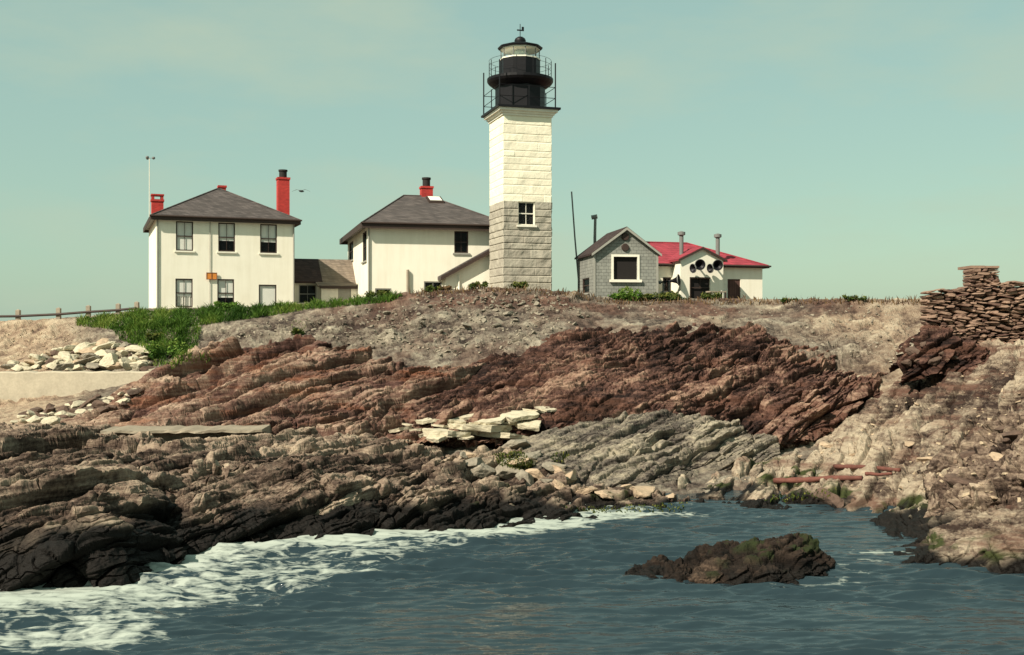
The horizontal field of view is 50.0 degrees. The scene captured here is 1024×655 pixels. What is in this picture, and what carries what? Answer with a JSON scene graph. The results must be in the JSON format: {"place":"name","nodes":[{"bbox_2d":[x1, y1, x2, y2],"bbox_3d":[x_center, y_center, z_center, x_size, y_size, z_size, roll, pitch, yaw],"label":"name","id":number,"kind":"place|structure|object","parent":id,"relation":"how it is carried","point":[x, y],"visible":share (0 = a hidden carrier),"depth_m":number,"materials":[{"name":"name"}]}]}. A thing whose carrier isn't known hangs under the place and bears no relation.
{"place":"outdoors","nodes":[
{"label":"outdoors","id":0,"kind":"place"},
{"bbox_2d":[0,287,925,494],"bbox_3d":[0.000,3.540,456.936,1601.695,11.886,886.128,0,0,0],"label":"ground","id":1,"kind":"structure","parent":0,"point":[603,315],"depth_m":56.75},
{"bbox_2d":[26,415,41,422],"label":"boulder","id":2,"kind":"object","parent":1,"relation":"on","point":[34,419],"visible":0.79,"depth_m":48.19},
{"bbox_2d":[28,354,47,360],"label":"boulder","id":3,"kind":"object","parent":1,"relation":"on","point":[36,357],"visible":0.66,"depth_m":59.34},
{"bbox_2d":[52,363,74,370],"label":"boulder","id":4,"kind":"object","parent":1,"relation":"on","point":[61,367],"visible":0.64,"depth_m":58.52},
{"bbox_2d":[59,352,72,361],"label":"boulder","id":5,"kind":"object","parent":1,"relation":"on","point":[65,356],"visible":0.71,"depth_m":59.42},
{"bbox_2d":[0,301,138,319],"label":"guard fence","id":6,"kind":"object","parent":1,"relation":"on","point":[58,313],"visible":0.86,"depth_m":66.41,"materials":[{"name":"brown wood"}]},
{"bbox_2d":[0,369,152,401],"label":"sea wall","id":7,"kind":"structure","parent":1,"relation":"on","point":[15,386],"depth_m":55.88,"materials":[{"name":"concrete"}]},
{"bbox_2d":[79,397,99,407],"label":"boulder","id":8,"kind":"object","parent":1,"relation":"on","point":[88,401],"visible":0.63,"depth_m":51.66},
{"bbox_2d":[0,448,186,591],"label":"rock ledge","id":9,"kind":"object","parent":1,"relation":"on","point":[93,516],"visible":0.91,"depth_m":23.94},
{"bbox_2d":[86,362,100,368],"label":"boulder","id":10,"kind":"object","parent":1,"relation":"on","point":[90,365],"visible":0.91,"depth_m":58.42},
{"bbox_2d":[106,362,122,370],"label":"boulder","id":11,"kind":"object","parent":1,"relation":"on","point":[116,365],"visible":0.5,"depth_m":57.74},
{"bbox_2d":[118,357,131,370],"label":"boulder","id":12,"kind":"object","parent":1,"relation":"on","point":[124,362],"visible":0.52,"depth_m":57.12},
{"bbox_2d":[129,361,148,370],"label":"boulder","id":13,"kind":"object","parent":12,"relation":"on","point":[136,365],"visible":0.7,"depth_m":57.04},
{"bbox_2d":[128,345,147,352],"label":"boulder","id":14,"kind":"object","parent":1,"relation":"on","point":[137,348],"visible":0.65,"depth_m":58.38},
{"bbox_2d":[145,331,164,340],"bbox_3d":[-19.345,0.560,59.937,1.383,0.761,0.906,0,0,17],"label":"shrub","id":15,"kind":"object","parent":1,"relation":"on","point":[153,336],"visible":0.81,"depth_m":59.77,"materials":[{"name":"green plant"}]},
{"bbox_2d":[144,337,187,358],"bbox_3d":[-18.044,1.109,57.416,2.251,1.185,1.312,0,0,0],"label":"shrub","id":16,"kind":"object","parent":1,"relation":"on","point":[152,348],"visible":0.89,"depth_m":57.28,"materials":[{"name":"green plant"}]},
{"bbox_2d":[143,169,301,308],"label":"keepers house","id":17,"kind":"structure","parent":1,"relation":"on","point":[242,247],"depth_m":69.80,"materials":[{"name":"paint"}]},
{"bbox_2d":[174,221,194,252],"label":"window","id":18,"kind":"structure","parent":17,"relation":"in","point":[184,229],"depth_m":68.66,"materials":[{"name":"clear glass"}]},
{"bbox_2d":[175,279,193,307],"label":"window","id":19,"kind":"structure","parent":17,"relation":"in","point":[183,287],"depth_m":68.71,"materials":[{"name":"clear glass"}]},
{"bbox_2d":[206,272,216,279],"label":"wall sign","id":20,"kind":"object","parent":17,"relation":"attached to","point":[211,276],"visible":1,"depth_m":69.07,"materials":[{"name":"orange paint"}]},
{"bbox_2d":[217,279,233,302],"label":"window","id":21,"kind":"structure","parent":17,"relation":"in","point":[225,287],"depth_m":69.59,"materials":[{"name":"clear glass"}]},
{"bbox_2d":[217,223,236,252],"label":"window","id":22,"kind":"structure","parent":17,"relation":"in","point":[226,231],"depth_m":69.59,"materials":[{"name":"clear glass"}]},
{"bbox_2d":[259,285,275,305],"bbox_3d":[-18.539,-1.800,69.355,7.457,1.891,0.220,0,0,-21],"label":"window","id":23,"kind":"structure","parent":17,"relation":"in","point":[267,293],"depth_m":70.55,"materials":[{"name":"white glass"}]},
{"bbox_2d":[259,224,278,254],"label":"window","id":24,"kind":"structure","parent":17,"relation":"in","point":[268,232],"depth_m":70.53,"materials":[{"name":"clear glass"}]},
{"bbox_2d":[213,301,239,308],"bbox_3d":[-16.442,-1.253,63.539,1.630,0.624,0.947,0,0,0],"label":"shrub","id":25,"kind":"object","parent":1,"relation":"on","point":[226,305],"visible":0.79,"depth_m":63.37,"materials":[{"name":"green plant"}]},
{"bbox_2d":[75,290,402,368],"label":"bluff grass","id":26,"kind":"structure","parent":1,"relation":"on","point":[138,320],"depth_m":61.07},
{"bbox_2d":[161,450,382,554],"bbox_3d":[-6.284,4.679,29.482,6.836,2.656,7.025,0,0,-21],"label":"rock ledge","id":27,"kind":"object","parent":1,"relation":"on","point":[212,509],"visible":0.73,"depth_m":28.25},
{"bbox_2d":[60,334,502,447],"bbox_3d":[-11.420,2.990,47.334,22.124,5.395,15.511,0,0,0],"label":"rock ledge","id":28,"kind":"object","parent":1,"relation":"on","point":[298,381],"visible":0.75,"depth_m":46.99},
{"bbox_2d":[91,399,108,407],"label":"boulder","id":29,"kind":"object","parent":28,"relation":"on","point":[97,403],"visible":0.7,"depth_m":48.70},
{"bbox_2d":[127,387,143,395],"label":"boulder","id":30,"kind":"object","parent":28,"relation":"on","point":[133,392],"visible":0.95,"depth_m":48.11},
{"bbox_2d":[388,426,411,432],"bbox_3d":[-4.429,4.039,43.483,0.960,0.156,1.102,-11,-5,-10],"label":"slab","id":31,"kind":"object","parent":28,"relation":"on","point":[399,429],"depth_m":43.13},
{"bbox_2d":[426,436,447,442],"bbox_3d":[-2.870,4.173,41.714,0.859,0.170,1.018,-9,12,-3],"label":"slab","id":32,"kind":"object","parent":28,"relation":"on","point":[437,439],"depth_m":41.41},
{"bbox_2d":[457,436,473,439],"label":"slab","id":33,"kind":"object","parent":28,"relation":"on","point":[465,438],"depth_m":41.64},
{"bbox_2d":[422,428,470,437],"bbox_3d":[-2.486,4.040,41.975,1.588,0.355,1.102,0,0,42],"label":"slab","id":34,"kind":"object","parent":33,"relation":"on","point":[434,432],"depth_m":41.66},
{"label":"slab","id":35,"kind":"object","parent":28,"relation":"on","visible":0},
{"bbox_2d":[447,418,465,423],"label":"slab","id":36,"kind":"object","parent":35,"relation":"on","point":[456,421],"depth_m":42.78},
{"bbox_2d":[0,422,585,514],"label":"rock ledge","id":37,"kind":"object","parent":1,"relation":"on","point":[384,462],"visible":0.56,"depth_m":34.67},
{"bbox_2d":[40,416,60,424],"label":"boulder","id":38,"kind":"object","parent":37,"relation":"on","point":[52,420],"visible":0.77,"depth_m":40.72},
{"bbox_2d":[100,425,269,441],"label":"concrete slab","id":39,"kind":"structure","parent":37,"relation":"on","point":[168,433],"depth_m":39.80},
{"bbox_2d":[465,457,481,467],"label":"boulder","id":40,"kind":"object","parent":37,"relation":"on","point":[473,462],"visible":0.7,"depth_m":36.11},
{"bbox_2d":[493,458,522,478],"bbox_3d":[-0.146,4.674,36.378,0.899,0.653,1.103,0,0,-38],"label":"boulder","id":41,"kind":"object","parent":37,"relation":"on","point":[505,472],"visible":0.7,"depth_m":36.11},
{"bbox_2d":[502,439,530,449],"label":"boulder","id":42,"kind":"object","parent":37,"relation":"on","point":[517,444],"visible":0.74,"depth_m":38.40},
{"bbox_2d":[515,469,533,486],"bbox_3d":[0.409,4.829,35.386,0.645,0.491,1.010,8,12,-26],"label":"boulder","id":43,"kind":"object","parent":37,"relation":"on","point":[527,476],"visible":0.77,"depth_m":35.13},
{"bbox_2d":[291,327,304,334],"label":"shrub","id":44,"kind":"object","parent":1,"relation":"on","point":[295,331],"visible":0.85,"depth_m":57.40,"materials":[{"name":"green plant"}]},
{"bbox_2d":[294,259,357,303],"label":"link building","id":45,"kind":"structure","parent":1,"relation":"on","point":[322,279],"depth_m":75.36,"materials":[{"name":"paint"}]},
{"bbox_2d":[338,289,350,299],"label":"porch door","id":46,"kind":"structure","parent":45,"relation":"in","point":[346,293],"depth_m":74.13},
{"bbox_2d":[364,290,390,297],"bbox_3d":[-7.475,-1.801,61.475,1.566,0.652,1.198,0,0,0],"label":"shrub","id":47,"kind":"object","parent":1,"relation":"on","point":[373,294],"visible":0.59,"depth_m":61.32,"materials":[{"name":"green plant"}]},
{"bbox_2d":[339,177,489,296],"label":"hip roof house","id":48,"kind":"structure","parent":1,"relation":"on","point":[415,243],"depth_m":69.05,"materials":[{"name":"paint"}]},
{"bbox_2d":[453,231,469,254],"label":"window","id":49,"kind":"structure","parent":48,"relation":"in","point":[456,253],"depth_m":69.43,"materials":[{"name":"clear glass"}]},
{"bbox_2d":[438,249,489,289],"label":"entry shed","id":50,"kind":"structure","parent":1,"relation":"on","point":[471,270],"depth_m":68.27,"materials":[{"name":"paint"}]},
{"bbox_2d":[468,280,488,288],"bbox_3d":[-1.858,-2.326,61.002,1.201,0.582,0.744,0,0,0],"label":"shrub","id":51,"kind":"object","parent":1,"relation":"on","point":[478,283],"visible":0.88,"depth_m":60.90,"materials":[{"name":"green plant"}]},
{"bbox_2d":[470,463,495,478],"bbox_3d":[-1.085,4.806,36.276,1.071,0.653,0.797,0,0,23],"label":"boulder","id":52,"kind":"object","parent":1,"relation":"on","point":[482,470],"visible":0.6,"depth_m":36.01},
{"bbox_2d":[372,475,598,531],"bbox_3d":[-0.824,5.268,31.909,8.341,1.803,6.040,0,0,-17],"label":"rock ledge","id":53,"kind":"object","parent":1,"relation":"on","point":[460,503],"visible":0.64,"depth_m":30.27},
{"bbox_2d":[3,326,1021,501],"bbox_3d":[-3.913,2.535,51.987,56.752,5.271,16.717,0,0,39],"label":"rubble","id":54,"kind":"object","parent":1,"relation":"on","point":[956,461],"visible":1,"depth_m":36.89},
{"bbox_2d":[510,281,528,288],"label":"shrub","id":55,"kind":"object","parent":1,"relation":"on","point":[519,284],"visible":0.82,"depth_m":60.83,"materials":[{"name":"green plant"}]},
{"bbox_2d":[481,24,560,289],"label":"lighthouse","id":56,"kind":"object","parent":1,"relation":"on","point":[518,116],"visible":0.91,"depth_m":65.56,"materials":[{"name":"stone"}]},
{"bbox_2d":[517,202,536,226],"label":"window","id":57,"kind":"structure","parent":56,"relation":"in","point":[519,225],"depth_m":65.41,"materials":[{"name":"white paint"}]},
{"bbox_2d":[525,468,544,481],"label":"boulder","id":58,"kind":"object","parent":1,"relation":"on","point":[536,473],"visible":0.48,"depth_m":35.54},
{"bbox_2d":[207,289,913,364],"bbox_3d":[1.498,-0.161,56.164,36.205,3.826,12.841,0,0,15],"label":"rubble","id":59,"kind":"object","parent":1,"relation":"on","point":[511,322],"visible":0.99,"depth_m":56.76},
{"bbox_2d":[571,192,577,277],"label":"leaning pole","id":60,"kind":"object","parent":1,"relation":"on","point":[574,233],"visible":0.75,"depth_m":69.46,"materials":[{"name":"metal"}]},
{"bbox_2d":[574,227,661,296],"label":"shingled shed","id":61,"kind":"structure","parent":1,"relation":"on","point":[615,261],"depth_m":64.38,"materials":[{"name":"grey"}]},
{"bbox_2d":[591,214,597,243],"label":"vent stack","id":62,"kind":"object","parent":61,"relation":"on","point":[595,217],"visible":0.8,"depth_m":68.92,"materials":[{"name":"metal"}]},
{"bbox_2d":[609,254,641,281],"bbox_3d":[6.633,-3.459,64.284,1.910,1.625,0.300,0,0,-9],"label":"window","id":63,"kind":"structure","parent":61,"relation":"in","point":[624,267],"depth_m":64.38,"materials":[{"name":"white paint"}]},
{"bbox_2d":[608,285,644,300],"bbox_3d":[6.495,-1.844,61.419,2.342,1.074,1.354,0,0,7],"label":"shrub","id":64,"kind":"object","parent":1,"relation":"on","point":[630,294],"visible":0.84,"depth_m":61.22,"materials":[{"name":"green plant"}]},
{"bbox_2d":[513,409,783,487],"bbox_3d":[5.361,4.578,40.064,12.155,2.870,10.158,0,0,0],"label":"rock ledge","id":65,"kind":"object","parent":1,"relation":"on","point":[661,445],"visible":0.81,"depth_m":39.19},
{"bbox_2d":[507,458,537,467],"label":"boulder","id":66,"kind":"object","parent":65,"relation":"on","point":[512,462],"visible":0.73,"depth_m":36.25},
{"bbox_2d":[524,450,540,459],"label":"boulder","id":67,"kind":"object","parent":65,"relation":"on","point":[535,455],"visible":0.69,"depth_m":37.10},
{"bbox_2d":[549,464,566,473],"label":"boulder","id":68,"kind":"object","parent":65,"relation":"on","point":[557,468],"visible":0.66,"depth_m":36.20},
{"bbox_2d":[541,461,567,471],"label":"boulder","id":69,"kind":"object","parent":68,"relation":"on","point":[548,466],"visible":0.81,"depth_m":36.38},
{"bbox_2d":[565,469,576,484],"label":"boulder","id":70,"kind":"object","parent":65,"relation":"on","point":[571,477],"visible":0.61,"depth_m":35.36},
{"bbox_2d":[411,321,887,449],"bbox_3d":[6.860,2.495,49.214,24.776,5.653,15.838,0,0,0],"label":"rock ledge","id":71,"kind":"object","parent":1,"relation":"on","point":[756,378],"visible":0.81,"depth_m":46.92,"materials":[{"name":"stone"}]},
{"bbox_2d":[415,417,439,423],"bbox_3d":[-3.269,3.655,43.252,1.180,0.175,0.846,-8,3,6],"label":"slab","id":72,"kind":"object","parent":71,"relation":"on","point":[425,421],"depth_m":42.89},
{"bbox_2d":[448,424,511,432],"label":"slab","id":73,"kind":"structure","parent":71,"relation":"on","point":[484,428],"depth_m":41.71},
{"bbox_2d":[474,416,505,424],"bbox_3d":[-0.733,3.566,42.260,1.406,0.184,1.187,-9,7,-23],"label":"slab","id":74,"kind":"object","parent":73,"relation":"on","point":[497,420],"depth_m":41.96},
{"bbox_2d":[476,432,528,439],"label":"slab","id":75,"kind":"structure","parent":71,"relation":"on","point":[505,436],"depth_m":42.02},
{"bbox_2d":[500,410,538,422],"bbox_3d":[0.271,3.416,42.540,1.548,0.262,1.074,-6,11,-7],"label":"slab","id":76,"kind":"object","parent":71,"relation":"on","point":[513,416],"depth_m":42.32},
{"bbox_2d":[515,420,540,430],"bbox_3d":[0.544,3.692,42.485,0.940,0.243,1.804,-11,17,-31],"label":"slab","id":77,"kind":"object","parent":71,"relation":"on","point":[533,425],"depth_m":42.07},
{"bbox_2d":[534,406,556,411],"bbox_3d":[1.438,3.238,43.560,0.968,0.124,0.737,5,7,-34],"label":"slab","id":78,"kind":"object","parent":71,"relation":"on","point":[544,409],"depth_m":43.37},
{"bbox_2d":[637,290,680,301],"bbox_3d":[8.093,-1.710,61.580,2.739,0.751,1.565,0,0,0],"label":"shrub","id":79,"kind":"object","parent":1,"relation":"on","point":[661,295],"visible":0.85,"depth_m":61.24,"materials":[{"name":"green plant"}]},
{"bbox_2d":[409,283,921,304],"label":"dry grass","id":80,"kind":"structure","parent":1,"relation":"on","point":[710,303],"depth_m":59.83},
{"bbox_2d":[658,274,680,293],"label":"fog horn","id":81,"kind":"object","parent":1,"relation":"on","point":[676,279],"visible":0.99,"depth_m":67.56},
{"bbox_2d":[646,231,770,298],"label":"fog signal building","id":82,"kind":"structure","parent":1,"relation":"on","point":[736,277],"depth_m":69.01,"materials":[{"name":"paint"}]},
{"bbox_2d":[695,259,705,269],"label":"fog horn","id":83,"kind":"object","parent":82,"relation":"attached to","point":[700,264],"visible":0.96,"depth_m":67.38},
{"bbox_2d":[712,260,722,270],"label":"fog horn","id":84,"kind":"object","parent":82,"relation":"attached to","point":[717,265],"visible":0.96,"depth_m":67.74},
{"bbox_2d":[728,279,739,298],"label":"door","id":85,"kind":"structure","parent":82,"relation":"in","point":[733,284],"depth_m":70.22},
{"bbox_2d":[700,292,721,299],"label":"shrub","id":86,"kind":"object","parent":1,"relation":"on","point":[705,296],"visible":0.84,"depth_m":62.41,"materials":[{"name":"green plant"}]},
{"bbox_2d":[569,483,853,509],"bbox_3d":[6.739,5.518,33.702,10.861,1.468,4.687,0,0,0],"label":"rock ledge","id":87,"kind":"object","parent":1,"relation":"on","point":[623,496],"visible":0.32,"depth_m":33.00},
{"bbox_2d":[553,479,564,489],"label":"boulder","id":88,"kind":"object","parent":87,"relation":"on","point":[558,485],"visible":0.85,"depth_m":33.31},
{"bbox_2d":[576,486,597,494],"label":"boulder","id":89,"kind":"object","parent":87,"relation":"on","point":[587,490],"visible":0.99,"depth_m":33.22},
{"bbox_2d":[594,490,613,498],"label":"boulder","id":90,"kind":"object","parent":87,"relation":"on","point":[604,494],"visible":1,"depth_m":32.90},
{"bbox_2d":[629,486,654,497],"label":"boulder","id":91,"kind":"object","parent":87,"relation":"on","point":[643,491],"visible":0.83,"depth_m":33.35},
{"bbox_2d":[493,450,835,512],"bbox_3d":[3.714,4.800,33.467,11.175,1.210,6.429,0,0,27],"label":"seaweed","id":92,"kind":"object","parent":87,"relation":"on","point":[522,463],"visible":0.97,"depth_m":36.09,"materials":[{"name":"green plant"}]},
{"bbox_2d":[814,487,843,507],"bbox_3d":[9.427,5.144,32.640,0.985,0.566,0.632,22,-3,44],"label":"boulder","id":93,"kind":"object","parent":87,"relation":"on","point":[837,501],"visible":0.76,"depth_m":32.41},
{"bbox_2d":[678,338,1023,518],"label":"rock ledge","id":94,"kind":"object","parent":1,"relation":"on","point":[926,429],"visible":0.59,"depth_m":37.97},
{"bbox_2d":[773,475,862,483],"bbox_3d":[9.624,4.809,34.683,3.046,0.551,0.216,0,0,44],"label":"driftwood log","id":95,"kind":"object","parent":94,"relation":"on","point":[780,480],"visible":0.98,"depth_m":34.75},
{"bbox_2d":[833,464,900,471],"bbox_3d":[11.352,4.535,35.311,0.190,0.552,4.078,0,0,-11],"label":"driftwood log","id":96,"kind":"object","parent":94,"relation":"on","point":[851,466],"visible":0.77,"depth_m":35.54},
{"bbox_2d":[865,472,892,475],"bbox_3d":[11.157,4.457,33.440,0.127,0.203,0.906,0,0,-38],"label":"driftwood log","id":97,"kind":"object","parent":94,"relation":"on","point":[877,474],"visible":1,"depth_m":33.42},
{"bbox_2d":[842,294,866,300],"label":"shrub","id":98,"kind":"object","parent":1,"relation":"on","point":[851,298],"visible":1,"depth_m":58.53,"materials":[{"name":"green plant"}]},
{"bbox_2d":[869,503,982,538],"bbox_3d":[11.335,5.415,29.082,4.436,1.701,5.807,0,0,21],"label":"rock ledge","id":99,"kind":"object","parent":1,"relation":"on","point":[895,522],"visible":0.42,"depth_m":28.57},
{"bbox_2d":[889,324,989,384],"bbox_3d":[17.985,1.119,46.337,3.985,2.511,4.453,0,0,20],"label":"rock ledge","id":100,"kind":"object","parent":1,"relation":"on","point":[970,354],"visible":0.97,"depth_m":44.99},
{"bbox_2d":[905,346,919,354],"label":"boulder","id":101,"kind":"object","parent":100,"relation":"on","point":[911,350],"visible":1,"depth_m":45.08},
{"bbox_2d":[928,356,941,365],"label":"boulder","id":102,"kind":"object","parent":100,"relation":"on","point":[934,361],"visible":1,"depth_m":44.50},
{"bbox_2d":[893,508,1023,573],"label":"rock ledge","id":103,"kind":"object","parent":1,"relation":"on","point":[993,541],"visible":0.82,"depth_m":25.05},
{"bbox_2d":[917,406,1023,517],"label":"rock ledge","id":104,"kind":"object","parent":1,"relation":"on","point":[938,494],"visible":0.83,"depth_m":29.80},
{"bbox_2d":[944,473,972,485],"bbox_3d":[12.168,4.155,29.488,1.094,0.272,0.419,14,15,28],"label":"boulder","id":105,"kind":"object","parent":104,"relation":"on","point":[952,478],"visible":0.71,"depth_m":29.46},
{"bbox_2d":[959,450,974,459],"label":"boulder","id":106,"kind":"object","parent":104,"relation":"on","point":[964,454],"visible":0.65,"depth_m":31.89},
{"bbox_2d":[989,452,1003,460],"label":"boulder","id":107,"kind":"object","parent":104,"relation":"on","point":[995,456],"visible":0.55,"depth_m":30.80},
{"bbox_2d":[1001,430,1022,438],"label":"boulder","id":108,"kind":"object","parent":104,"relation":"on","point":[1013,434],"visible":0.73,"depth_m":31.46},
{"bbox_2d":[919,281,1023,379],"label":"stone wall","id":109,"kind":"structure","parent":1,"relation":"on","point":[978,314],"depth_m":46.54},
{"bbox_2d":[958,266,1000,287],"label":"stone pillar","id":110,"kind":"structure","parent":109,"relation":"on","point":[977,275],"depth_m":46.91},
{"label":"boulder","id":111,"kind":"object","parent":1,"relation":"on","visible":0},
{"bbox_2d":[73,342,90,353],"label":"boulder","id":112,"kind":"object","parent":111,"relation":"on","point":[83,345],"visible":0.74,"depth_m":60.39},
{"bbox_2d":[0,490,1023,654],"bbox_3d":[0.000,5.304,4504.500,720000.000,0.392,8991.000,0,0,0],"label":"sea","id":113,"kind":"structure","parent":0,"point":[544,586],"depth_m":21.45,"materials":[{"name":"blue liquid"}]},
{"bbox_2d":[625,532,835,584],"bbox_3d":[4.948,5.416,24.447,5.413,1.747,4.158,0,0,0],"label":"sea rock","id":114,"kind":"object","parent":113,"relation":"in","point":[789,558],"visible":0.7,"depth_m":23.51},
{"bbox_2d":[0,0,1023,320],"label":"sky","id":115,"kind":"structure","parent":0,"point":[873,148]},
{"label":"boulder","id":116,"kind":"object","parent":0,"visible":0},
{"bbox_2d":[74,355,100,364],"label":"boulder","id":117,"kind":"object","parent":116,"relation":"on","point":[85,361],"visible":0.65,"depth_m":59.01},
{"bbox_2d":[78,346,95,353],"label":"boulder","id":118,"kind":"object","parent":117,"relation":"on","point":[87,350],"visible":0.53,"depth_m":60.02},
{"bbox_2d":[92,341,115,350],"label":"boulder","id":119,"kind":"object","parent":118,"relation":"on","point":[107,345],"visible":0.63,"depth_m":60.25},
{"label":"boulder","id":120,"kind":"object","parent":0,"visible":0},
{"bbox_2d":[99,353,119,366],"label":"boulder","id":121,"kind":"object","parent":120,"relation":"on","point":[108,359],"visible":0.81,"depth_m":57.88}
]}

